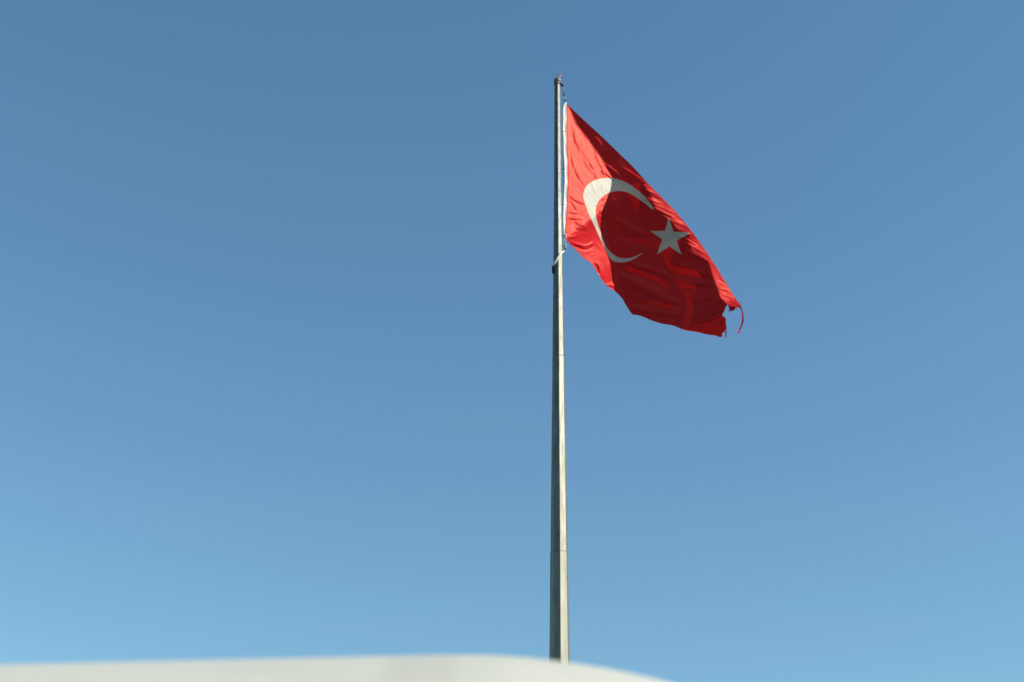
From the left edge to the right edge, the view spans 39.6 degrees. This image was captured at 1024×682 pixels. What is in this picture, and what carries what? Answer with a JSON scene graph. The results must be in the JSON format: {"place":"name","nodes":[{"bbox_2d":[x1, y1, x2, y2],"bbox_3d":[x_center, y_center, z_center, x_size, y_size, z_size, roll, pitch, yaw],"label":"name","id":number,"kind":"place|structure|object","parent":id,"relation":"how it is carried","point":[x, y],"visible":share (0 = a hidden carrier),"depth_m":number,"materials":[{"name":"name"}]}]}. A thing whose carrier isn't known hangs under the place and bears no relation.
{"place":"outdoors","nodes":[
{"label":"outdoors","id":0,"kind":"place"},
{"bbox_2d":[0,655,664,681],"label":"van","id":1,"kind":"object","parent":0,"point":[449,668],"visible":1,"depth_m":2.48,"materials":[{"name":"white paint"}]},
{"bbox_2d":[0,0,1023,681],"label":"sky","id":2,"kind":"structure","parent":0,"point":[276,276],"materials":[{"name":"blue"}]},
{"bbox_2d":[549,74,569,662],"bbox_3d":[0.872,3.502,26.280,1.016,20.941,1.016,13,-30,-23],"label":"flagpole","id":3,"kind":"object","parent":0,"point":[559,647],"visible":1,"depth_m":26.87,"materials":[{"name":"metal"}]},
{"bbox_2d":[551,89,565,267],"bbox_3d":[0.999,-3.521,29.819,0.328,4.598,0.157,11,-29,-19],"label":"halyard","id":4,"kind":"object","parent":3,"relation":"attached to","point":[559,255],"visible":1,"depth_m":29.51,"materials":[{"name":"fabric"}]},
{"bbox_2d":[563,103,743,337],"bbox_3d":[2.858,-2.521,30.667,4.270,4.700,1.394,15,-30,-26],"label":"flag","id":5,"kind":"object","parent":4,"relation":"hanging from","point":[632,239],"visible":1,"depth_m":30.34,"materials":[{"name":"red fabric"}]}
]}

